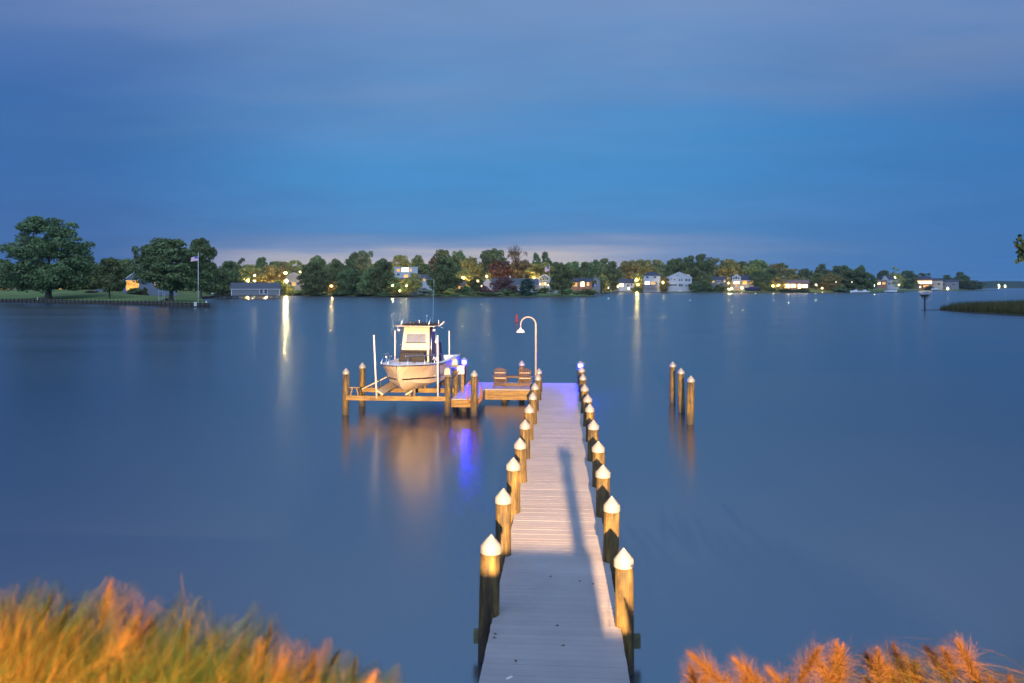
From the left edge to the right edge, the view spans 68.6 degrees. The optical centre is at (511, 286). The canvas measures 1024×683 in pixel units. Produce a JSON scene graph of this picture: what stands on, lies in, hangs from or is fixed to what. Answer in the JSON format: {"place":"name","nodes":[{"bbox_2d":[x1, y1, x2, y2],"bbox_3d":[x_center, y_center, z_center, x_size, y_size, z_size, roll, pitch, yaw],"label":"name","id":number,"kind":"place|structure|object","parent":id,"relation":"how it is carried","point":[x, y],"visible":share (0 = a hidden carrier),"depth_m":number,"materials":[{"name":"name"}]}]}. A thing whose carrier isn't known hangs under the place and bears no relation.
{"place":"outdoors","nodes":[
{"label":"outdoors","id":0,"kind":"place"},
{"bbox_2d":[0,288,982,306],"bbox_3d":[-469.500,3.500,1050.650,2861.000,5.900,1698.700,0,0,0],"label":"land","id":1,"kind":"structure","parent":0,"point":[183,296],"depth_m":315.90,"materials":[{"name":"green plant"}]},
{"bbox_2d":[0,259,18,289],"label":"leafy tree","id":2,"kind":"object","parent":1,"relation":"on","point":[2,286],"visible":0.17,"depth_m":342.48,"materials":[{"name":"green plant"}]},
{"bbox_2d":[0,215,99,298],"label":"oak tree","id":3,"kind":"object","parent":1,"relation":"on","point":[77,266],"visible":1,"depth_m":260.12,"materials":[{"name":"green plant"}]},
{"bbox_2d":[89,257,126,297],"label":"leafy tree","id":4,"kind":"object","parent":1,"relation":"on","point":[108,270],"visible":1,"depth_m":256.11,"materials":[{"name":"green plant"}]},
{"bbox_2d":[115,258,137,279],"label":"leafy tree","id":5,"kind":"object","parent":1,"relation":"on","point":[125,262],"visible":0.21,"depth_m":369.48,"materials":[{"name":"green plant"}]},
{"bbox_2d":[126,244,159,274],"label":"leafy tree","id":6,"kind":"object","parent":1,"relation":"on","point":[136,260],"visible":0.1,"depth_m":343.96,"materials":[{"name":"green plant"}]},
{"bbox_2d":[123,262,176,295],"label":"gabled house","id":7,"kind":"structure","parent":1,"relation":"on","point":[151,288],"depth_m":317.17,"materials":[{"name":"blue"}]},
{"bbox_2d":[126,280,138,290],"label":"window","id":8,"kind":"structure","parent":7,"relation":"in","point":[130,284],"depth_m":314.79,"materials":[{"name":"yellow glass"}]},
{"bbox_2d":[129,237,215,300],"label":"oak tree","id":9,"kind":"object","parent":1,"relation":"on","point":[162,269],"visible":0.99,"depth_m":228.33,"materials":[{"name":"green plant"}]},
{"bbox_2d":[185,237,219,298],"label":"oak tree","id":10,"kind":"object","parent":1,"relation":"on","point":[204,247],"visible":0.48,"depth_m":288.61,"materials":[{"name":"green plant"}]},
{"bbox_2d":[212,261,243,297],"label":"leafy tree","id":11,"kind":"object","parent":1,"relation":"on","point":[226,278],"visible":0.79,"depth_m":371.55,"materials":[{"name":"green plant"}]},
{"bbox_2d":[237,267,262,282],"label":"leafy tree","id":12,"kind":"object","parent":1,"relation":"on","point":[247,276],"visible":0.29,"depth_m":536.91,"materials":[{"name":"green plant"}]},
{"bbox_2d":[255,257,267,270],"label":"leafy tree","id":13,"kind":"object","parent":1,"relation":"on","point":[260,262],"visible":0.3,"depth_m":557.95,"materials":[{"name":"green plant"}]},
{"bbox_2d":[251,265,287,282],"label":"leafy tree","id":14,"kind":"object","parent":1,"relation":"on","point":[267,274],"visible":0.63,"depth_m":488.20,"materials":[{"name":"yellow plant"}]},
{"bbox_2d":[286,272,303,289],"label":"gabled house","id":15,"kind":"structure","parent":1,"relation":"on","point":[292,279],"depth_m":520.03,"materials":[{"name":"beige"}]},
{"bbox_2d":[287,260,302,274],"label":"leafy tree","id":16,"kind":"object","parent":1,"relation":"on","point":[296,267],"visible":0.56,"depth_m":636.54,"materials":[{"name":"green plant"}]},
{"bbox_2d":[296,261,332,294],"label":"leafy tree","id":17,"kind":"object","parent":1,"relation":"on","point":[314,281],"visible":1,"depth_m":448.31,"materials":[{"name":"green plant"}]},
{"bbox_2d":[302,255,328,284],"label":"leafy tree","id":18,"kind":"object","parent":1,"relation":"on","point":[318,259],"visible":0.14,"depth_m":476.55,"materials":[{"name":"green plant"}]},
{"bbox_2d":[327,258,343,281],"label":"leafy tree","id":19,"kind":"object","parent":1,"relation":"on","point":[335,265],"visible":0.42,"depth_m":497.67,"materials":[{"name":"green plant"}]},
{"bbox_2d":[336,259,360,285],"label":"leafy tree","id":20,"kind":"object","parent":1,"relation":"on","point":[350,263],"visible":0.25,"depth_m":468.21,"materials":[{"name":"green plant"}]},
{"bbox_2d":[334,268,369,294],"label":"leafy tree","id":21,"kind":"object","parent":1,"relation":"on","point":[350,281],"visible":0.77,"depth_m":434.67,"materials":[{"name":"green plant"}]},
{"bbox_2d":[353,256,374,275],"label":"leafy tree","id":22,"kind":"object","parent":1,"relation":"on","point":[362,265],"visible":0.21,"depth_m":567.54,"materials":[{"name":"green plant"}]},
{"bbox_2d":[356,268,373,291],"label":"leafy tree","id":23,"kind":"object","parent":1,"relation":"on","point":[363,280],"visible":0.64,"depth_m":426.68,"materials":[{"name":"green plant"}]},
{"bbox_2d":[356,250,374,272],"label":"leafy tree","id":24,"kind":"object","parent":1,"relation":"on","point":[364,253],"visible":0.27,"depth_m":589.36,"materials":[{"name":"green plant"}]},
{"bbox_2d":[367,258,396,295],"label":"leafy tree","id":25,"kind":"object","parent":1,"relation":"on","point":[381,275],"visible":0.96,"depth_m":421.85,"materials":[{"name":"green plant"}]},
{"bbox_2d":[386,277,406,292],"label":"leafy tree","id":26,"kind":"object","parent":1,"relation":"on","point":[397,289],"visible":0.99,"depth_m":422.48,"materials":[{"name":"green plant"}]},
{"bbox_2d":[391,255,411,276],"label":"leafy tree","id":27,"kind":"object","parent":1,"relation":"on","point":[404,262],"visible":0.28,"depth_m":618.37,"materials":[{"name":"green plant"}]},
{"bbox_2d":[394,267,417,277],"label":"flat roofed house","id":28,"kind":"structure","parent":1,"relation":"on","point":[402,272],"depth_m":499.79,"materials":[{"name":"white"}]},
{"bbox_2d":[403,273,422,292],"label":"leafy tree","id":29,"kind":"object","parent":1,"relation":"on","point":[415,285],"visible":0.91,"depth_m":423.19,"materials":[{"name":"green plant"}]},
{"bbox_2d":[411,255,424,266],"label":"leafy tree","id":30,"kind":"object","parent":1,"relation":"on","point":[416,260],"visible":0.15,"depth_m":617.41,"materials":[{"name":"green plant"}]},
{"bbox_2d":[415,274,431,289],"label":"house","id":31,"kind":"structure","parent":1,"relation":"on","point":[424,277],"depth_m":475.33,"materials":[{"name":"white"}]},
{"bbox_2d":[416,288,431,295],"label":"shrub","id":32,"kind":"object","parent":1,"relation":"on","point":[424,291],"visible":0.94,"depth_m":411.33,"materials":[{"name":"green plant"}]},
{"bbox_2d":[415,264,433,279],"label":"leafy tree","id":33,"kind":"object","parent":1,"relation":"on","point":[423,268],"visible":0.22,"depth_m":516.47,"materials":[{"name":"green plant"}]},
{"bbox_2d":[426,256,463,293],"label":"leafy tree","id":34,"kind":"object","parent":1,"relation":"on","point":[443,280],"visible":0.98,"depth_m":424.75,"materials":[{"name":"green plant"}]},
{"bbox_2d":[434,249,455,264],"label":"leafy tree","id":35,"kind":"object","parent":1,"relation":"on","point":[439,253],"visible":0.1,"depth_m":606.71,"materials":[{"name":"green plant"}]},
{"bbox_2d":[450,250,465,276],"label":"leafy tree","id":36,"kind":"object","parent":1,"relation":"on","point":[459,256],"visible":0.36,"depth_m":597.42,"materials":[{"name":"green plant"}]},
{"bbox_2d":[455,270,471,287],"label":"leafy tree","id":37,"kind":"object","parent":1,"relation":"on","point":[467,278],"visible":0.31,"depth_m":511.42,"materials":[{"name":"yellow plant"}]},
{"bbox_2d":[461,256,483,285],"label":"leafy tree","id":38,"kind":"object","parent":1,"relation":"on","point":[474,266],"visible":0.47,"depth_m":575.64,"materials":[{"name":"green plant"}]},
{"bbox_2d":[469,276,483,291],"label":"leafy tree","id":39,"kind":"object","parent":1,"relation":"on","point":[474,282],"visible":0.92,"depth_m":430.70,"materials":[{"name":"green plant"}]},
{"bbox_2d":[477,248,510,282],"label":"leafy tree","id":40,"kind":"object","parent":1,"relation":"on","point":[487,257],"visible":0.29,"depth_m":614.00,"materials":[{"name":"green plant"}]},
{"bbox_2d":[487,260,513,277],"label":"leafy tree","id":41,"kind":"object","parent":1,"relation":"on","point":[497,269],"visible":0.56,"depth_m":541.33,"materials":[{"name":"red plant"}]},
{"bbox_2d":[489,276,517,292],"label":"round tree","id":42,"kind":"object","parent":1,"relation":"on","point":[502,285],"visible":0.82,"depth_m":420.90,"materials":[{"name":"purple plant"}]},
{"bbox_2d":[492,276,540,291],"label":"white cottage","id":43,"kind":"structure","parent":1,"relation":"on","point":[517,283],"depth_m":447.25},
{"bbox_2d":[507,245,528,277],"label":"bare tree","id":44,"kind":"object","parent":1,"relation":"on","point":[515,254],"visible":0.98,"depth_m":523.09,"materials":[{"name":"orange plant"}]},
{"bbox_2d":[507,259,531,277],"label":"leafy tree","id":45,"kind":"object","parent":1,"relation":"on","point":[523,264],"visible":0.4,"depth_m":542.59,"materials":[{"name":"orange plant"}]},
{"bbox_2d":[518,275,538,295],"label":"spruce tree","id":46,"kind":"object","parent":1,"relation":"on","point":[529,283],"visible":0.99,"depth_m":406.46,"materials":[{"name":"green plant"}]},
{"bbox_2d":[523,262,555,285],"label":"leafy tree","id":47,"kind":"object","parent":1,"relation":"on","point":[532,271],"visible":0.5,"depth_m":515.67,"materials":[{"name":"green plant"}]},
{"bbox_2d":[538,274,550,292],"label":"blue grey house","id":48,"kind":"structure","parent":1,"relation":"on","point":[543,282],"depth_m":509.97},
{"bbox_2d":[548,263,575,295],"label":"leafy tree","id":49,"kind":"object","parent":1,"relation":"on","point":[559,280],"visible":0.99,"depth_m":403.84,"materials":[{"name":"green plant"}]},
{"bbox_2d":[570,278,592,290],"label":"orange lit house","id":50,"kind":"structure","parent":1,"relation":"on","point":[583,283],"depth_m":545.13,"materials":[{"name":"brown brick"}]},
{"bbox_2d":[572,262,596,286],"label":"leafy tree","id":51,"kind":"object","parent":1,"relation":"on","point":[583,271],"visible":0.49,"depth_m":565.99,"materials":[{"name":"green plant"}]},
{"bbox_2d":[575,289,599,294],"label":"shrub","id":52,"kind":"object","parent":1,"relation":"on","point":[588,292],"visible":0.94,"depth_m":447.07,"materials":[{"name":"green plant"}]},
{"bbox_2d":[579,261,607,290],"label":"leafy tree","id":53,"kind":"object","parent":1,"relation":"on","point":[596,269],"visible":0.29,"depth_m":665.10,"materials":[{"name":"green plant"}]},
{"bbox_2d":[603,261,623,289],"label":"leafy tree","id":54,"kind":"object","parent":1,"relation":"on","point":[613,275],"visible":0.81,"depth_m":794.49,"materials":[{"name":"green plant"}]},
{"bbox_2d":[614,279,634,291],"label":"waterfront cottage","id":55,"kind":"structure","parent":1,"relation":"on","point":[625,285],"depth_m":778.46,"materials":[{"name":"white"}]},
{"bbox_2d":[617,260,641,278],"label":"leafy tree","id":56,"kind":"object","parent":1,"relation":"on","point":[627,269],"visible":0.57,"depth_m":853.85,"materials":[{"name":"green plant"}]},
{"bbox_2d":[634,259,654,276],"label":"leafy tree","id":57,"kind":"object","parent":1,"relation":"on","point":[646,266],"visible":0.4,"depth_m":864.43,"materials":[{"name":"green plant"}]},
{"bbox_2d":[643,272,659,291],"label":"white house","id":58,"kind":"structure","parent":1,"relation":"on","point":[651,281],"depth_m":760.09,"materials":[{"name":"white"}]},
{"bbox_2d":[652,263,668,281],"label":"leafy tree","id":59,"kind":"object","parent":1,"relation":"on","point":[657,268],"visible":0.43,"depth_m":834.66,"materials":[{"name":"green plant"}]},
{"bbox_2d":[662,258,684,276],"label":"leafy tree","id":60,"kind":"object","parent":1,"relation":"on","point":[675,268],"visible":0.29,"depth_m":825.08,"materials":[{"name":"green plant"}]},
{"bbox_2d":[666,272,691,291],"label":"white house","id":61,"kind":"structure","parent":1,"relation":"on","point":[680,281],"depth_m":757.95,"materials":[{"name":"white"}]},
{"bbox_2d":[681,257,696,280],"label":"leafy tree","id":62,"kind":"object","parent":1,"relation":"on","point":[687,264],"visible":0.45,"depth_m":816.21,"materials":[{"name":"green plant"}]},
{"bbox_2d":[688,281,702,291],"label":"leafy tree","id":63,"kind":"object","parent":1,"relation":"on","point":[694,286],"visible":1,"depth_m":745.18,"materials":[{"name":"green plant"}]},
{"bbox_2d":[685,253,716,282],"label":"leafy tree","id":64,"kind":"object","parent":1,"relation":"on","point":[701,264],"visible":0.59,"depth_m":808.57,"materials":[{"name":"green plant"}]},
{"bbox_2d":[693,271,712,290],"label":"leafy tree","id":65,"kind":"object","parent":1,"relation":"on","point":[705,280],"visible":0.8,"depth_m":750.00,"materials":[{"name":"green plant"}]},
{"bbox_2d":[712,258,724,275],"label":"leafy tree","id":66,"kind":"object","parent":1,"relation":"on","point":[716,260],"visible":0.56,"depth_m":855.30,"materials":[{"name":"green plant"}]},
{"bbox_2d":[711,276,726,289],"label":"slate roofed house","id":67,"kind":"structure","parent":1,"relation":"on","point":[719,280],"depth_m":762.39,"materials":[{"name":"grey"}]},
{"bbox_2d":[718,259,742,288],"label":"leafy tree","id":68,"kind":"object","parent":1,"relation":"on","point":[731,268],"visible":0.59,"depth_m":845.95,"materials":[{"name":"green plant"}]},
{"bbox_2d":[731,275,753,290],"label":"terrace house","id":69,"kind":"structure","parent":1,"relation":"on","point":[743,284],"depth_m":748.28,"materials":[{"name":"beige"}]},
{"bbox_2d":[742,259,767,284],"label":"leafy tree","id":70,"kind":"object","parent":1,"relation":"on","point":[759,265],"visible":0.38,"depth_m":825.76,"materials":[{"name":"green plant"}]},
{"bbox_2d":[748,270,772,289],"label":"leafy tree","id":71,"kind":"object","parent":1,"relation":"on","point":[761,280],"visible":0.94,"depth_m":740.98,"materials":[{"name":"green plant"}]},
{"bbox_2d":[765,267,778,279],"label":"leafy tree","id":72,"kind":"object","parent":1,"relation":"on","point":[772,271],"visible":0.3,"depth_m":777.05,"materials":[{"name":"green plant"}]},
{"bbox_2d":[774,262,795,278],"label":"leafy tree","id":73,"kind":"object","parent":1,"relation":"on","point":[788,272],"visible":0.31,"depth_m":800.69,"materials":[{"name":"green plant"}]},
{"bbox_2d":[784,280,809,289],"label":"bright house","id":74,"kind":"structure","parent":1,"relation":"on","point":[795,284],"depth_m":745.33,"materials":[{"name":"brown brick"}]},
{"bbox_2d":[793,268,812,278],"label":"leafy tree","id":75,"kind":"object","parent":1,"relation":"on","point":[806,272],"visible":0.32,"depth_m":895.82,"materials":[{"name":"green plant"}]},
{"bbox_2d":[807,273,823,288],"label":"leafy tree","id":76,"kind":"object","parent":1,"relation":"on","point":[812,281],"visible":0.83,"depth_m":756.12,"materials":[{"name":"green plant"}]},
{"bbox_2d":[814,263,828,280],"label":"leafy tree","id":77,"kind":"object","parent":1,"relation":"on","point":[821,268],"visible":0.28,"depth_m":876.40,"materials":[{"name":"green plant"}]},
{"bbox_2d":[818,274,844,290],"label":"leafy tree","id":78,"kind":"object","parent":1,"relation":"on","point":[831,281],"visible":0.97,"depth_m":740.94,"materials":[{"name":"green plant"}]},
{"bbox_2d":[828,265,850,284],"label":"leafy tree","id":79,"kind":"object","parent":1,"relation":"on","point":[839,269],"visible":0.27,"depth_m":786.62,"materials":[{"name":"green plant"}]},
{"bbox_2d":[837,269,872,289],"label":"leafy tree","id":80,"kind":"object","parent":1,"relation":"on","point":[856,279],"visible":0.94,"depth_m":752.90,"materials":[{"name":"green plant"}]},
{"bbox_2d":[861,273,878,289],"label":"leafy tree","id":81,"kind":"object","parent":1,"relation":"on","point":[871,284],"visible":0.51,"depth_m":765.73,"materials":[{"name":"green plant"}]},
{"bbox_2d":[882,276,899,288],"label":"white house","id":82,"kind":"structure","parent":1,"relation":"on","point":[890,280],"depth_m":1179.37,"materials":[{"name":"white"}]},
{"bbox_2d":[891,273,906,288],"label":"leafy tree","id":83,"kind":"object","parent":1,"relation":"on","point":[901,278],"visible":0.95,"depth_m":1175.65,"materials":[{"name":"green plant"}]},
{"bbox_2d":[901,270,919,288],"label":"leafy tree","id":84,"kind":"object","parent":1,"relation":"on","point":[910,277],"visible":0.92,"depth_m":1179.55,"materials":[{"name":"green plant"}]},
{"bbox_2d":[916,276,932,288],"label":"terrace house","id":85,"kind":"structure","parent":1,"relation":"on","point":[923,281],"depth_m":1185.33,"materials":[{"name":"brown brick"}]},
{"bbox_2d":[932,278,942,288],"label":"house","id":86,"kind":"structure","parent":1,"relation":"on","point":[938,283],"depth_m":1193.61,"materials":[{"name":"beige"}]},
{"bbox_2d":[943,279,958,288],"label":"house","id":87,"kind":"structure","parent":1,"relation":"on","point":[950,283],"depth_m":1198.41,"materials":[{"name":"grey"}]},
{"bbox_2d":[955,272,969,288],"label":"leafy tree","id":88,"kind":"object","parent":1,"relation":"on","point":[960,277],"visible":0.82,"depth_m":1208.44,"materials":[{"name":"green plant"}]},
{"bbox_2d":[960,280,985,289],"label":"leafy tree","id":89,"kind":"object","parent":1,"relation":"on","point":[972,284],"visible":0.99,"depth_m":1190.20,"materials":[{"name":"green plant"}]},
{"bbox_2d":[0,288,1023,682],"bbox_3d":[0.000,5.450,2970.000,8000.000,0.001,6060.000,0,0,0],"label":"water","id":90,"kind":"structure","parent":0,"point":[826,470],"depth_m":22.52,"materials":[{"name":"blue liquid"}]},
{"bbox_2d":[0,298,209,306],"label":"bulkhead","id":91,"kind":"object","parent":90,"relation":"in","point":[141,302],"visible":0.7,"depth_m":234.13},
{"bbox_2d":[212,283,280,298],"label":"boathouse","id":92,"kind":"object","parent":90,"relation":"on","point":[255,289],"visible":1,"depth_m":352.48,"materials":[{"name":"grey"}]},
{"bbox_2d":[342,331,464,415],"bbox_3d":[-4.585,4.509,35.260,4.984,4.957,7.650,0,0,4],"label":"lift","id":93,"kind":"object","parent":90,"relation":"in","point":[447,390],"visible":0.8,"depth_m":31.92,"materials":[{"name":"brown wood"}]},
{"bbox_2d":[380,293,459,391],"bbox_3d":[-4.305,2.150,35.054,2.750,5.001,8.518,0,0,6],"label":"motor boat","id":94,"kind":"object","parent":93,"relation":"on","point":[412,366],"visible":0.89,"depth_m":33.70,"materials":[{"name":"plastic"}]},
{"bbox_2d":[451,360,640,682],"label":"dock","id":95,"kind":"object","parent":90,"relation":"in","point":[557,511],"visible":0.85,"depth_m":13.02,"materials":[{"name":"grey wood"}]},
{"bbox_2d":[492,368,533,388],"bbox_3d":[0.038,4.322,35.874,1.990,0.966,0.892,0,0,4],"label":"adirondack settee","id":96,"kind":"object","parent":95,"relation":"on","point":[523,379],"visible":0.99,"depth_m":35.65,"materials":[{"name":"brown wood"}]},
{"bbox_2d":[516,316,536,376],"bbox_3d":[0.635,3.193,33.032,0.920,3.814,0.410,0,0,4],"label":"gooseneck lamp","id":97,"kind":"object","parent":95,"relation":"attached to","point":[520,330],"visible":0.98,"depth_m":32.97,"materials":[{"name":"white metal"}]},
{"bbox_2d":[669,361,675,402],"bbox_3d":[7.571,5.232,35.349,0.323,3.450,0.352,0,0,4],"label":"mooring piling","id":98,"kind":"object","parent":90,"relation":"in","point":[672,365],"visible":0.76,"depth_m":35.24,"materials":[{"name":"brown wood"}]},
{"bbox_2d":[677,368,684,412],"bbox_3d":[7.375,5.232,32.590,0.363,3.450,0.322,0,0,4],"label":"mooring piling","id":99,"kind":"object","parent":90,"relation":"in","point":[681,394],"visible":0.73,"depth_m":32.45,"materials":[{"name":"brown wood"}]},
{"bbox_2d":[686,376,694,424],"bbox_3d":[7.078,5.232,29.809,0.367,3.450,0.335,0,0,4],"label":"mooring piling","id":100,"kind":"object","parent":90,"relation":"in","point":[690,401],"visible":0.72,"depth_m":29.68,"materials":[{"name":"brown wood"}]},
{"bbox_2d":[0,0,1023,281],"label":"sky","id":101,"kind":"structure","parent":0,"point":[876,135],"materials":[{"name":"blue"}]},
{"bbox_2d":[875,281,1023,287],"bbox_3d":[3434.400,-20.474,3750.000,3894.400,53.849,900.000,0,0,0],"label":"hills","id":102,"kind":"structure","parent":0,"point":[1004,284],"depth_m":3353.48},
{"bbox_2d":[935,309,1023,315],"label":"marsh ground","id":103,"kind":"structure","parent":0,"point":[989,313],"depth_m":151.42,"materials":[{"name":"soil"}]},
{"bbox_2d":[939,298,1023,314],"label":"marsh grass","id":104,"kind":"structure","parent":103,"relation":"on","point":[1010,307],"depth_m":163.82,"materials":[{"name":"green plant"}]},
{"bbox_2d":[1013,234,1023,263],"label":"leafy tree","id":105,"kind":"object","parent":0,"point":[1020,250],"visible":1,"depth_m":22.13,"materials":[{"name":"green plant"}]},
{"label":"ground","id":106,"kind":"structure","parent":0,"visible":0},
{"bbox_2d":[0,574,1023,682],"bbox_3d":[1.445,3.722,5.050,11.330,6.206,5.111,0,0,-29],"label":"grass","id":107,"kind":"structure","parent":106,"relation":"on","point":[24,660],"depth_m":2.01,"materials":[{"name":"plant"}]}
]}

